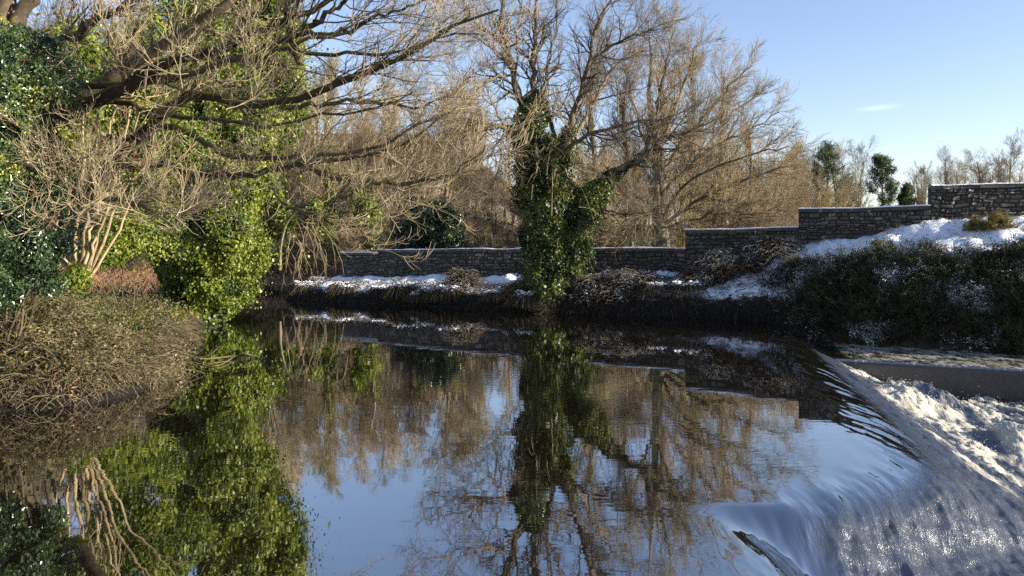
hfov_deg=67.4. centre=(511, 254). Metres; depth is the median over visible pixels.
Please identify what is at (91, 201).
bare tree
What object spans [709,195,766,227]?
bare shrub
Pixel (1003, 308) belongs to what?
gorse bush
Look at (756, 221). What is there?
bare shrub
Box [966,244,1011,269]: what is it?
gorse bush
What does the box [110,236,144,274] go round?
bare shrub
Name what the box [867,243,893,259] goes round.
gorse bush
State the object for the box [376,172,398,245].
bare tree
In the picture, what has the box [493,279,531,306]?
bramble mound
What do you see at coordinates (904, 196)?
pine tree
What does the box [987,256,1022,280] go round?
gorse bush
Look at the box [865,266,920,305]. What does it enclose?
gorse bush
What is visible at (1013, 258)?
gorse bush
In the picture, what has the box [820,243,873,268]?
gorse bush
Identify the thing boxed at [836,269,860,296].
gorse bush
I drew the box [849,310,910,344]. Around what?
gorse bush
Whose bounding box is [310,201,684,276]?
wood undergrowth
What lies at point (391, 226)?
sapling
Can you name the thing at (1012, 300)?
gorse bush
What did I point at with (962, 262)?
gorse bush
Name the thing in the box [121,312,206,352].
bramble heap
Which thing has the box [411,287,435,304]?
grass tussock
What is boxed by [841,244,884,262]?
gorse bush
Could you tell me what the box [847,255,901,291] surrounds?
gorse bush
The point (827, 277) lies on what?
gorse bush
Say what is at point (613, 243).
bare shrub
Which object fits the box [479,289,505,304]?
grass tussock
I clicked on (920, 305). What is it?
gorse bush
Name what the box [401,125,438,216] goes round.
bare tree
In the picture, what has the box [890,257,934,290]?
gorse bush
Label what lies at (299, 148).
bare tree
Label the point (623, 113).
poplar tree
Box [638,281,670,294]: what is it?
grass tussock
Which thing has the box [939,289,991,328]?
gorse bush
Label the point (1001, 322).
gorse bush
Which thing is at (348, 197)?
bare tree
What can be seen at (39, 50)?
bare tree
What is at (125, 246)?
ivy bush
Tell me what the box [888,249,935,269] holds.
gorse bush
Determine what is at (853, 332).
gorse bush
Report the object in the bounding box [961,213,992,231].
gorse bush
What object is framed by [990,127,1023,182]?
oak tree
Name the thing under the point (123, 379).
bank edge brambles
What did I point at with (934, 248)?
gorse bush
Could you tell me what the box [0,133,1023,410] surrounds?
ground
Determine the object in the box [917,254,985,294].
gorse bush
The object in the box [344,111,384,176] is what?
bare tree
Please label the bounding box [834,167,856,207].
bare tree
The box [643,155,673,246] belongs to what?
bare tree
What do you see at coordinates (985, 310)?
gorse bush
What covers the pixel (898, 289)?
gorse bush
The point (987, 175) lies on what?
bare tree
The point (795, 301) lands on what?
gorse bush
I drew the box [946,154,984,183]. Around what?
alder tree
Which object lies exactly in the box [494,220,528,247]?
bare shrub
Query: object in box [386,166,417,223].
bare tree
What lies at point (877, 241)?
gorse bush
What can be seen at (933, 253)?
gorse bush
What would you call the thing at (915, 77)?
sky
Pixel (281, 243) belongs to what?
weeping shrub
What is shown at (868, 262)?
gorse bush
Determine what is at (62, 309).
bramble heap
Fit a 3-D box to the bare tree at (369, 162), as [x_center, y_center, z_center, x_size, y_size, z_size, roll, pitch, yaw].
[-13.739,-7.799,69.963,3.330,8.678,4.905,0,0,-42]
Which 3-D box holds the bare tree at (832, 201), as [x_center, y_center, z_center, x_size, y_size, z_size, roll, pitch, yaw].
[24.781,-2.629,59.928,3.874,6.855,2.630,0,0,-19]
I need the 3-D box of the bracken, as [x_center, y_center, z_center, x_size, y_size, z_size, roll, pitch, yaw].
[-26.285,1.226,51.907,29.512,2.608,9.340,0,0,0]
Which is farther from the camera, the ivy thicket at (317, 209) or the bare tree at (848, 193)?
the bare tree at (848, 193)
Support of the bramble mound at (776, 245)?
on the ground at (934, 231)
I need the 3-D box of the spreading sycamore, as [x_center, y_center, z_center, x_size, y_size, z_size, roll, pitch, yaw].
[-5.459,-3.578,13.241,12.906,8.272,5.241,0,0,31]
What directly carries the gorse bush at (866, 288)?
on the ground at (934, 231)
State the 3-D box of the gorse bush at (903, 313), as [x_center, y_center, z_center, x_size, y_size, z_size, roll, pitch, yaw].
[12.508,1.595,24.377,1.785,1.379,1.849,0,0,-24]
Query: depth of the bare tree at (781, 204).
57.95 m
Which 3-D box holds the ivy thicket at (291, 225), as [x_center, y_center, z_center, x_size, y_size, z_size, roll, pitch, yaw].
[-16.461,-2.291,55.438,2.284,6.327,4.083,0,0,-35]
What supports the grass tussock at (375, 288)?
on the ground at (934, 231)
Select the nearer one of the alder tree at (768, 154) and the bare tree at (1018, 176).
the alder tree at (768, 154)
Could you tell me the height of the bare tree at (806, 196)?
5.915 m
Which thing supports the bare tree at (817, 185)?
on the ground at (934, 231)
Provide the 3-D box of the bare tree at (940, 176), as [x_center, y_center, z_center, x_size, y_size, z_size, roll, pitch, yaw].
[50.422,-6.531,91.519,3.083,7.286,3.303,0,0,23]
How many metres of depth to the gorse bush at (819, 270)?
26.94 m
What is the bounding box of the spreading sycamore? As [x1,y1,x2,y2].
[0,0,576,280]
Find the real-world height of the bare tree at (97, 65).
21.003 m
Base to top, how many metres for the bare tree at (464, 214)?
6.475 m
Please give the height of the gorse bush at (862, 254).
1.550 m
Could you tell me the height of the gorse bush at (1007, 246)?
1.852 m
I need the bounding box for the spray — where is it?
[855,363,1021,474]
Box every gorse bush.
[776,248,810,280]
[783,260,818,291]
[784,269,818,295]
[785,292,838,333]
[786,252,804,264]
[789,287,819,310]
[793,248,830,276]
[793,280,819,300]
[795,281,842,314]
[800,250,839,284]
[804,246,859,284]
[808,254,853,284]
[809,261,848,292]
[814,253,868,295]
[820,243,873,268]
[820,252,878,293]
[825,280,878,321]
[828,291,895,329]
[828,299,903,341]
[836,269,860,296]
[839,253,886,276]
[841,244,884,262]
[842,265,884,297]
[845,280,903,322]
[847,243,880,255]
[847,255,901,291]
[848,246,888,270]
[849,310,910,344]
[851,250,882,271]
[853,266,895,299]
[859,242,900,260]
[861,257,901,286]
[865,235,904,254]
[865,252,904,283]
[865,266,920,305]
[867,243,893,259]
[867,270,932,318]
[868,283,900,303]
[870,255,920,286]
[873,238,905,251]
[874,254,907,277]
[878,267,921,286]
[878,268,941,305]
[883,287,929,319]
[884,242,921,262]
[885,273,952,326]
[885,274,916,305]
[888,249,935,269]
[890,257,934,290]
[892,272,947,317]
[893,254,925,273]
[895,234,948,258]
[897,252,929,276]
[900,266,939,297]
[904,238,948,256]
[904,240,953,256]
[906,235,954,262]
[907,258,944,280]
[908,238,956,253]
[914,250,971,287]
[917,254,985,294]
[919,256,945,282]
[922,249,964,271]
[923,281,970,323]
[929,234,989,272]
[936,235,985,269]
[936,256,963,277]
[937,255,976,275]
[938,259,1004,308]
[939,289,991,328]
[940,273,986,305]
[949,257,992,284]
[951,240,991,264]
[953,294,1015,334]
[958,260,1022,299]
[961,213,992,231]
[962,281,1013,317]
[963,318,1013,351]
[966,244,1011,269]
[969,295,1010,322]
[972,306,1023,351]
[975,262,1023,283]
[975,302,1023,355]
[976,282,1021,319]
[979,236,1022,268]
[979,269,1021,304]
[980,228,1023,258]
[981,259,1023,287]
[981,261,1023,283]
[981,313,1023,355]
[982,208,1022,230]
[986,260,1023,301]
[987,243,1022,268]
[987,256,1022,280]
[988,274,1023,311]
[992,273,1023,317]
[994,239,1023,264]
[1007,262,1023,281]
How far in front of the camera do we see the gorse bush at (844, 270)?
26.08 m
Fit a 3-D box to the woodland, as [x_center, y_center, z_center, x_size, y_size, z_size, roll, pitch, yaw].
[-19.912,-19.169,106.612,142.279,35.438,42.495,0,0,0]
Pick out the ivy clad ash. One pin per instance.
(554, 261)
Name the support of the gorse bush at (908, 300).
on the ground at (934, 231)
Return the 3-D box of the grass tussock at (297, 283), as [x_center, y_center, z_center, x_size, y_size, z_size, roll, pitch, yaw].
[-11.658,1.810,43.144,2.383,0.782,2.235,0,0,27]
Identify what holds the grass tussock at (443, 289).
on the ground at (934, 231)
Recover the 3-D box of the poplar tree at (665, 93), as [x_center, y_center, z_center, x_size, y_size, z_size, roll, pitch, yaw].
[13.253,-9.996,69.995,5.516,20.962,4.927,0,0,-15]
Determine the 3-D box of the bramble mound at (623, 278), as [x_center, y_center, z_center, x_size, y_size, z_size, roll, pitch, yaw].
[4.662,1.329,33.379,5.399,1.810,4.355,0,0,0]
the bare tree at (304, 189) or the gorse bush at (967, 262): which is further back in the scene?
the bare tree at (304, 189)
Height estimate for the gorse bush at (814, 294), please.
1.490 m
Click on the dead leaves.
(123, 340)
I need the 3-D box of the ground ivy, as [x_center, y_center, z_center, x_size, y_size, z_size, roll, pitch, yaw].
[-11.852,1.731,24.429,3.179,1.338,12.990,0,0,-15]
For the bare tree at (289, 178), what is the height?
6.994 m
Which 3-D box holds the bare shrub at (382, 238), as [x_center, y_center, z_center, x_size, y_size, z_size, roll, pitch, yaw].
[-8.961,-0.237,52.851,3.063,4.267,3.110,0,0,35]
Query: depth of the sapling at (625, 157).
47.95 m
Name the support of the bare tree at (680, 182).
on the ground at (934, 231)
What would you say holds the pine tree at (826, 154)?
on the ground at (934, 231)
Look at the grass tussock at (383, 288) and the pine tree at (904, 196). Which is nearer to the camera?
the grass tussock at (383, 288)
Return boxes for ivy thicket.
[266,181,298,265]
[305,195,339,258]
[345,183,389,251]
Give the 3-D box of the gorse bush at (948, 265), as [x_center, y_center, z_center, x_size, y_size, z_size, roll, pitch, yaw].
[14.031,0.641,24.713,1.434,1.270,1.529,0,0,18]
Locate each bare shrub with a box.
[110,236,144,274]
[136,247,150,272]
[257,239,290,280]
[275,232,313,278]
[304,230,341,275]
[333,225,363,260]
[353,222,397,251]
[455,221,497,249]
[459,216,475,247]
[482,224,519,249]
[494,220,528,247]
[588,215,635,248]
[593,212,619,248]
[669,205,722,248]
[699,207,749,228]
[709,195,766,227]
[736,198,791,228]
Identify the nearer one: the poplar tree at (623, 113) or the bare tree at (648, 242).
the bare tree at (648, 242)
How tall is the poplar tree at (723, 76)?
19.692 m
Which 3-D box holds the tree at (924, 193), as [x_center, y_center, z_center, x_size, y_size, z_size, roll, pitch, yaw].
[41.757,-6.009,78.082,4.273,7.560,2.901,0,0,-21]
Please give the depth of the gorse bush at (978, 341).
22.42 m
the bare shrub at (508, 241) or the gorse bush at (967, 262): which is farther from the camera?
the bare shrub at (508, 241)
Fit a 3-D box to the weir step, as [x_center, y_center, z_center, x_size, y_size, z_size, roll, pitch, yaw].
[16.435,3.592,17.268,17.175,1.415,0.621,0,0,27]
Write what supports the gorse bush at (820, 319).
on the ground at (934, 231)
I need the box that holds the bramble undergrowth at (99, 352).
[0,309,209,385]
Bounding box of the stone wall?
[339,182,1023,277]
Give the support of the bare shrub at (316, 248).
on the ground at (934, 231)
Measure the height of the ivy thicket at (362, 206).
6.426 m
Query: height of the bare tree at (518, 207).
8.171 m
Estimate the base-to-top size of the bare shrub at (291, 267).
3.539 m
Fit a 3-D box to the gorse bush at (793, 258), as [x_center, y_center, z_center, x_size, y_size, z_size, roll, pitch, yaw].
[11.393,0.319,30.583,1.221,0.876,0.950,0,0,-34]
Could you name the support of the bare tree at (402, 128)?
on the ground at (934, 231)
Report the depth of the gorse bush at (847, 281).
25.90 m
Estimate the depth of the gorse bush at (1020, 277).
22.67 m
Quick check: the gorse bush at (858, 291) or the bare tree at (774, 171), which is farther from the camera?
the bare tree at (774, 171)
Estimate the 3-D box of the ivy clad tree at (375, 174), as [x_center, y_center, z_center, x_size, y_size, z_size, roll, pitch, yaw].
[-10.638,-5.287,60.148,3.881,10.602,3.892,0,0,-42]
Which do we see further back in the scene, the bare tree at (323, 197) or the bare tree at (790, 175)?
the bare tree at (790, 175)
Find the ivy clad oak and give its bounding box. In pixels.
[22,0,238,280]
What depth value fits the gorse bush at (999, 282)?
22.95 m
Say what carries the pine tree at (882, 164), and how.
on the ground at (934, 231)
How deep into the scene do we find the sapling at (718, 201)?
49.94 m
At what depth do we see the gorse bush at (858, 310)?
25.23 m
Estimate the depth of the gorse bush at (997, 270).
23.51 m
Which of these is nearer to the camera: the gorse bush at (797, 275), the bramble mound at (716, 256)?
the gorse bush at (797, 275)
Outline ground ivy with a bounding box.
[81,299,200,342]
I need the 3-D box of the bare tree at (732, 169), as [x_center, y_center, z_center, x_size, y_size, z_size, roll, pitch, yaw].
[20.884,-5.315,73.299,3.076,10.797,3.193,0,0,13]
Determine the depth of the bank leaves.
17.11 m
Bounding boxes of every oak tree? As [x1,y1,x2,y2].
[406,82,482,201]
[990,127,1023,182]
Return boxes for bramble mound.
[434,266,489,293]
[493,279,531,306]
[566,265,674,307]
[669,246,765,283]
[730,233,809,273]
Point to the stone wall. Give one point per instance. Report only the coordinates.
(956, 201)
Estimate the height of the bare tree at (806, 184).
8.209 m
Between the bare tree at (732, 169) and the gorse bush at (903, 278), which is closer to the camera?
the gorse bush at (903, 278)
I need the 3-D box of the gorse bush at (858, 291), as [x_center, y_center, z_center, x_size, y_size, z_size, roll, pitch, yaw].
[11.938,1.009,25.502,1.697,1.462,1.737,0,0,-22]
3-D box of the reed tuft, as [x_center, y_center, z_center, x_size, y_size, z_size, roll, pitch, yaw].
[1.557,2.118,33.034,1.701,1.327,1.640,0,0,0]
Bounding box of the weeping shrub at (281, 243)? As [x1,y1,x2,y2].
[278,208,347,287]
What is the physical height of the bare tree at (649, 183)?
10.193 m
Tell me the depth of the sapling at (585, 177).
47.02 m
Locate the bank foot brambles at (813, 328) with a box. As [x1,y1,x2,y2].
[748,255,1022,354]
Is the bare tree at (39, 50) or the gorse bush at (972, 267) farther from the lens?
the bare tree at (39, 50)
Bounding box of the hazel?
[54,54,224,280]
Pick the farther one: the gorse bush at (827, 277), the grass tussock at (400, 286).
the grass tussock at (400, 286)
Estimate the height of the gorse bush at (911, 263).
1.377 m
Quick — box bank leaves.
[0,275,203,401]
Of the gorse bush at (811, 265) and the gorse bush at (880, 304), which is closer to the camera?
the gorse bush at (880, 304)
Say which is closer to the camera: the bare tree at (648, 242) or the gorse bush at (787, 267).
the gorse bush at (787, 267)
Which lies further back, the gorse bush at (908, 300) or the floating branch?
the gorse bush at (908, 300)
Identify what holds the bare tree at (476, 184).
on the ground at (934, 231)
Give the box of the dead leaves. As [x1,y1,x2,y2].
[28,295,196,400]
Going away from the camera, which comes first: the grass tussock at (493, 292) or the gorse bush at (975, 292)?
the gorse bush at (975, 292)
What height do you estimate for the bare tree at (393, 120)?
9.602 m
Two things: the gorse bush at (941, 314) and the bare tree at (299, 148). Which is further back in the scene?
the bare tree at (299, 148)
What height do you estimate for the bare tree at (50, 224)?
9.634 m
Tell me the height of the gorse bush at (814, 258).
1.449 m
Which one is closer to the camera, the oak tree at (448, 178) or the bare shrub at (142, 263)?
the bare shrub at (142, 263)
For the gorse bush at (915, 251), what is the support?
on the ground at (934, 231)
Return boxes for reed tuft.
[531,291,564,313]
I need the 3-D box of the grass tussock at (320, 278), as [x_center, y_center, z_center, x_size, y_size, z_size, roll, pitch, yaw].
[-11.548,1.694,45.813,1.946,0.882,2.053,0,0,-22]
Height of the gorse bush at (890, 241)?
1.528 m
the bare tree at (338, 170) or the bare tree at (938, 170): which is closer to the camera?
the bare tree at (338, 170)
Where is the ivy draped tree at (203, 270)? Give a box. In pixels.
[137,0,360,323]
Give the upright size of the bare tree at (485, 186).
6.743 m
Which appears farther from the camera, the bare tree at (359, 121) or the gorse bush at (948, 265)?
the bare tree at (359, 121)
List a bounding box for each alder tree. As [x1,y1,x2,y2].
[744,130,808,225]
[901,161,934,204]
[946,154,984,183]
[978,152,1011,182]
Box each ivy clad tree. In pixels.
[252,141,295,261]
[304,89,364,255]
[350,119,399,247]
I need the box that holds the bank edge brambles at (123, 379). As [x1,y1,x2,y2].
[0,314,211,413]
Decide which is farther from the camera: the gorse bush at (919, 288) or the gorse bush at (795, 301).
the gorse bush at (795, 301)
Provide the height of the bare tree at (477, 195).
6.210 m
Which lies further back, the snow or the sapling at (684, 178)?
the sapling at (684, 178)
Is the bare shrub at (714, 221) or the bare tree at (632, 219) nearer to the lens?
the bare shrub at (714, 221)
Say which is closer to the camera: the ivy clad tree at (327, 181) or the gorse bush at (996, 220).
the gorse bush at (996, 220)
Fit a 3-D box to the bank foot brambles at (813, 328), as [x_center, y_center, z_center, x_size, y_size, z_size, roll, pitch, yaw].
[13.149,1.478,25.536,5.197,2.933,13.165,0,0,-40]
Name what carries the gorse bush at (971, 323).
on the ground at (934, 231)
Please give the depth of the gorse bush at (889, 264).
25.39 m
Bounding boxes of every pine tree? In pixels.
[808,139,854,207]
[864,152,903,205]
[895,181,918,207]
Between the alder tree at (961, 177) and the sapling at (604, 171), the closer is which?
the sapling at (604, 171)
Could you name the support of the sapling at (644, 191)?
on the ground at (934, 231)
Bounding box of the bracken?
[41,254,340,293]
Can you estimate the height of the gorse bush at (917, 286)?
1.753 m
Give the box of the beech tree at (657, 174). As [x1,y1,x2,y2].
[570,0,830,248]
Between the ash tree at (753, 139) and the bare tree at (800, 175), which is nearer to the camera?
the ash tree at (753, 139)
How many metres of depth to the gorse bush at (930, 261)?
24.60 m
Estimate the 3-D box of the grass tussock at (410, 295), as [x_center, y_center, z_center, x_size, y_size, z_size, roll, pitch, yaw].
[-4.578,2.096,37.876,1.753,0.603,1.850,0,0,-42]
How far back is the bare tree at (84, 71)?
58.82 m
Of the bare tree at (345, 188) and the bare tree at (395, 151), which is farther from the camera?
the bare tree at (395, 151)
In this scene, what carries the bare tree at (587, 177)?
on the ground at (934, 231)
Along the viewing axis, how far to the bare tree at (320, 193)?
59.12 m
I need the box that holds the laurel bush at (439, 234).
[386,194,469,250]
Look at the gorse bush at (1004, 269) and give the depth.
23.40 m
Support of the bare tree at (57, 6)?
on the ground at (934, 231)
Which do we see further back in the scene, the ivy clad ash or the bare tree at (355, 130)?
the bare tree at (355, 130)
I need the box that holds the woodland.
[20,22,878,238]
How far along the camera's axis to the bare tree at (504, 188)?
77.83 m
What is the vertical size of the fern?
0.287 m
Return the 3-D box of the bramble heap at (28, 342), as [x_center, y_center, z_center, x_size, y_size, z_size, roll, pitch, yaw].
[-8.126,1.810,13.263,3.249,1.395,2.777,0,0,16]
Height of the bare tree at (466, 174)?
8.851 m
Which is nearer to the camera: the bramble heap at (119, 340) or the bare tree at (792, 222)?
the bramble heap at (119, 340)
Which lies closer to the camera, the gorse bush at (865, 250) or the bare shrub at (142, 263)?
the gorse bush at (865, 250)
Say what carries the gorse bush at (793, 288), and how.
on the ground at (934, 231)
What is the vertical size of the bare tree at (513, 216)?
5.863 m
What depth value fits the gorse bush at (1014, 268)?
23.14 m
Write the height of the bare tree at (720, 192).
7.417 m
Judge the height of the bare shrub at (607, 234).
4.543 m
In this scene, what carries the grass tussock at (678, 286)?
on the ground at (934, 231)
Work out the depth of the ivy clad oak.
21.88 m
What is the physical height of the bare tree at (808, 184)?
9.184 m
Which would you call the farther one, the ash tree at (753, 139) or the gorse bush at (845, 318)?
the ash tree at (753, 139)
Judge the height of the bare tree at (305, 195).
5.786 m
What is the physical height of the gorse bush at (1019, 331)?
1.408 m
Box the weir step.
[839,360,1023,401]
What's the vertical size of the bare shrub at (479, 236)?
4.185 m
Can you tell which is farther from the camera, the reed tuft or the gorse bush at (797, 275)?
the reed tuft
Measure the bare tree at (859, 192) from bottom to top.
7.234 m
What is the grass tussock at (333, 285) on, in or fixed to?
on the ground at (934, 231)
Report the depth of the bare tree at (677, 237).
52.14 m
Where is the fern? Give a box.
[18,263,93,279]
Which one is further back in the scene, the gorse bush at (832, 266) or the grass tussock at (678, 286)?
the grass tussock at (678, 286)
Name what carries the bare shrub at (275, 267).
on the ground at (934, 231)
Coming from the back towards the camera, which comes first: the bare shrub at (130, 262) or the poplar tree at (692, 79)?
the poplar tree at (692, 79)
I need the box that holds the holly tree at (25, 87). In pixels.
[0,15,93,362]
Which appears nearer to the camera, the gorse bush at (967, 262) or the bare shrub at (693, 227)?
the gorse bush at (967, 262)
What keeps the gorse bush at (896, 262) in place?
on the ground at (934, 231)
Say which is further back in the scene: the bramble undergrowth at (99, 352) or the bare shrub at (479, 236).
the bare shrub at (479, 236)
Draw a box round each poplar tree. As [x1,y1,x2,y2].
[565,10,620,247]
[598,29,651,245]
[631,37,681,189]
[658,22,718,226]
[699,37,750,225]
[934,144,959,184]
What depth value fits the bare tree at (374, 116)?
84.03 m
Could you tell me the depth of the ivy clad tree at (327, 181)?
57.81 m
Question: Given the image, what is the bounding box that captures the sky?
[17,0,1023,224]
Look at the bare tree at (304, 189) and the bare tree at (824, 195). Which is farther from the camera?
the bare tree at (304, 189)
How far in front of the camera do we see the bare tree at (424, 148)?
82.08 m
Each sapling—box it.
[372,170,403,250]
[578,167,601,247]
[592,155,617,231]
[610,144,642,246]
[629,169,655,248]
[671,177,696,248]
[691,170,713,228]
[704,180,730,226]
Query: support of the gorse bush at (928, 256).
on the ground at (934, 231)
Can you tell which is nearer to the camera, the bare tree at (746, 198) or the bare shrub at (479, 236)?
the bare shrub at (479, 236)
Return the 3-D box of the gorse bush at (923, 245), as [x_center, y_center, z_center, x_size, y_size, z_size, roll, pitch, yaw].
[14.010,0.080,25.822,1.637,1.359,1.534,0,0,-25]
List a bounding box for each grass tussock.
[284,280,316,293]
[286,283,317,297]
[309,276,329,281]
[325,281,352,293]
[331,284,357,296]
[364,285,386,298]
[373,286,387,297]
[382,281,420,301]
[403,291,428,303]
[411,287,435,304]
[423,284,466,303]
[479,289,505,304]
[503,290,542,310]
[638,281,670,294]
[664,280,710,299]
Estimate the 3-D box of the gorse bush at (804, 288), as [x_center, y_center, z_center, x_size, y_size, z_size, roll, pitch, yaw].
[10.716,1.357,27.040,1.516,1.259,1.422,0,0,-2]
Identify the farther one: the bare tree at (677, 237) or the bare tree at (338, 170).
the bare tree at (338, 170)
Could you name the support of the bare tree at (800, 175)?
on the ground at (934, 231)
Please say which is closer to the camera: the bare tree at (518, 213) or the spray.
the spray
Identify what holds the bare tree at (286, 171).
on the ground at (934, 231)
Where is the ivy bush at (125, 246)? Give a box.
[60,190,188,323]
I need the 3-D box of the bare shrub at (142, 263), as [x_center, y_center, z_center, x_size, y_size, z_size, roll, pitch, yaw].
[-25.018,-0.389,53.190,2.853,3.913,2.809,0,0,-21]
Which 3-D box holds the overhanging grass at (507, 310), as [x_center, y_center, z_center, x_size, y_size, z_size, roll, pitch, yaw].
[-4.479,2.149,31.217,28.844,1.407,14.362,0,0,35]
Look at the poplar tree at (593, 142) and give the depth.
59.75 m
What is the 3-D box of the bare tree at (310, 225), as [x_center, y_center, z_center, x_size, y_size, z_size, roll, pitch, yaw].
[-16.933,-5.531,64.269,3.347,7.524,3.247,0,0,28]
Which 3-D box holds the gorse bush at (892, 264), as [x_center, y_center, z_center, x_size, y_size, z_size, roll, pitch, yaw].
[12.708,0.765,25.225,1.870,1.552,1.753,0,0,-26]
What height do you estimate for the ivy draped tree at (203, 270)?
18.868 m
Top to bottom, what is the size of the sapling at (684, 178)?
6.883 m
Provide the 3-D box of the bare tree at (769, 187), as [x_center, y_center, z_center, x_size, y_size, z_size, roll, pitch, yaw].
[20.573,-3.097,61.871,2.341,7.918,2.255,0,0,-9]
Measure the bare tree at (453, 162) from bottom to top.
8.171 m
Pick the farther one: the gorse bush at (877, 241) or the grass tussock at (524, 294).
the grass tussock at (524, 294)
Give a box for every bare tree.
[20,0,103,231]
[23,9,89,180]
[28,0,156,244]
[48,156,74,266]
[53,160,121,227]
[78,0,148,230]
[275,138,299,196]
[277,168,303,239]
[278,115,313,194]
[281,137,303,201]
[283,108,334,225]
[286,123,322,195]
[288,167,322,246]
[294,146,322,230]
[294,172,319,234]
[310,188,339,211]
[311,186,322,229]
[316,133,348,226]
[336,168,358,236]
[337,104,356,190]
[339,121,380,194]
[341,85,397,192]
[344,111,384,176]
[348,117,364,155]
[366,104,405,179]
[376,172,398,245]
[379,109,415,199]
[383,125,405,170]
[385,107,433,209]
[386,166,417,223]
[396,133,428,222]
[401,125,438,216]
[413,125,434,186]
[426,187,463,213]
[431,127,477,193]
[439,137,478,217]
[441,125,459,194]
[447,174,484,222]
[451,120,489,205]
[452,197,473,235]
[466,163,501,225]
[470,161,488,214]
[471,184,490,245]
[477,181,505,249]
[495,161,512,224]
[499,194,524,246]
[508,194,527,220]
[509,170,522,229]
[562,159,600,234]
[608,185,631,245]
[609,170,651,246]
[615,150,660,246]
[635,199,652,246]
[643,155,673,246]
[649,172,676,245]
[662,138,705,244]
[663,174,707,247]
[696,169,736,225]
[722,173,750,229]
[726,147,741,226]
[731,176,763,225]
[732,164,758,227]
[742,156,786,226]
[758,168,777,226]
[760,153,793,206]
[763,152,815,225]
[768,183,813,225]
[770,180,798,225]
[784,187,815,221]
[790,181,838,223]
[791,160,818,204]
[792,158,807,222]
[793,165,816,225]
[813,168,827,207]
[817,178,853,207]
[827,177,861,206]
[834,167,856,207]
[848,178,874,206]
[908,160,936,204]
[926,171,943,202]
[933,157,974,184]
[964,159,1013,183]
[1005,159,1023,182]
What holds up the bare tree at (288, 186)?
on the ground at (934, 231)
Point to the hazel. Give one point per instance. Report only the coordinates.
(93, 258)
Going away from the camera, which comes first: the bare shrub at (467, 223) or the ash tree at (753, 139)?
the bare shrub at (467, 223)
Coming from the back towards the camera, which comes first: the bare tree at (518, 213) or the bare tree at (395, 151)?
the bare tree at (395, 151)
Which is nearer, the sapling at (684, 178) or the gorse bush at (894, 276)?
the gorse bush at (894, 276)
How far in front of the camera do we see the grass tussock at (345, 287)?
40.66 m
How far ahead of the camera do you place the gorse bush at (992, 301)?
22.70 m
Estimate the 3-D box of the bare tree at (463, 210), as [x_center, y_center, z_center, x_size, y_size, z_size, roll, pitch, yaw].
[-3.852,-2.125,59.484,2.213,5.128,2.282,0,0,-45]
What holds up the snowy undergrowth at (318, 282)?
on the ground at (934, 231)
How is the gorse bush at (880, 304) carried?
on the ground at (934, 231)
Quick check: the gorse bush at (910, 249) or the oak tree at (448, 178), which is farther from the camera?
the oak tree at (448, 178)
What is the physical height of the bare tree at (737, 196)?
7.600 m
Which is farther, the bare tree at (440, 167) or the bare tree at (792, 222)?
the bare tree at (440, 167)
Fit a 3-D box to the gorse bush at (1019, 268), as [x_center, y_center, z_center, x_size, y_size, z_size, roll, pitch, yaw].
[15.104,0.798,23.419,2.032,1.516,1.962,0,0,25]
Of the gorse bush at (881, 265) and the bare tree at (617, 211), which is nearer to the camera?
the gorse bush at (881, 265)
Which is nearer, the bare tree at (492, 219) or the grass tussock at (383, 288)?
the grass tussock at (383, 288)
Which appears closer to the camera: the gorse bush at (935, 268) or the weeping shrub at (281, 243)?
the gorse bush at (935, 268)
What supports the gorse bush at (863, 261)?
on the ground at (934, 231)
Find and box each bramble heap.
[0,315,142,409]
[1,293,140,361]
[40,320,194,389]
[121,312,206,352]
[123,334,203,381]
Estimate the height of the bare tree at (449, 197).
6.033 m
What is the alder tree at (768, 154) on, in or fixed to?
on the ground at (934, 231)
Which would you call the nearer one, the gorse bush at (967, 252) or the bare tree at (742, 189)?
the gorse bush at (967, 252)
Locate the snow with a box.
[770,212,1023,266]
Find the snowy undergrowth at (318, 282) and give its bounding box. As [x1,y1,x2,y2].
[295,267,782,307]
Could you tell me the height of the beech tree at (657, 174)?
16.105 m
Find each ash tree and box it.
[707,100,773,213]
[960,146,998,183]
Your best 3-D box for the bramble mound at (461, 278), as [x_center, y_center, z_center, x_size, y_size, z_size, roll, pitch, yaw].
[-2.454,1.221,37.600,2.775,1.381,2.730,0,0,-43]
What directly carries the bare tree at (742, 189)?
on the ground at (934, 231)
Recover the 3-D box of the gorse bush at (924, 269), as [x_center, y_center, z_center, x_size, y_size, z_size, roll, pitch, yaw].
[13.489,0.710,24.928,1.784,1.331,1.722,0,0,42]
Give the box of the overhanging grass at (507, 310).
[282,286,791,325]
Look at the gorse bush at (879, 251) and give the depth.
26.91 m
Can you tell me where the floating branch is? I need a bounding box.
[187,346,257,365]
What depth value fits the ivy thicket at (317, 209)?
55.69 m
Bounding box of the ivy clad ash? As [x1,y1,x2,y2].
[386,0,755,308]
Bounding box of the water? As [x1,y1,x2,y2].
[0,293,1023,575]
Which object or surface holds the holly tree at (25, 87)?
on the ground at (934, 231)
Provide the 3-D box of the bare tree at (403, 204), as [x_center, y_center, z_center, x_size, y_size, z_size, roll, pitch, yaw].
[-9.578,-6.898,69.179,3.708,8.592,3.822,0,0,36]

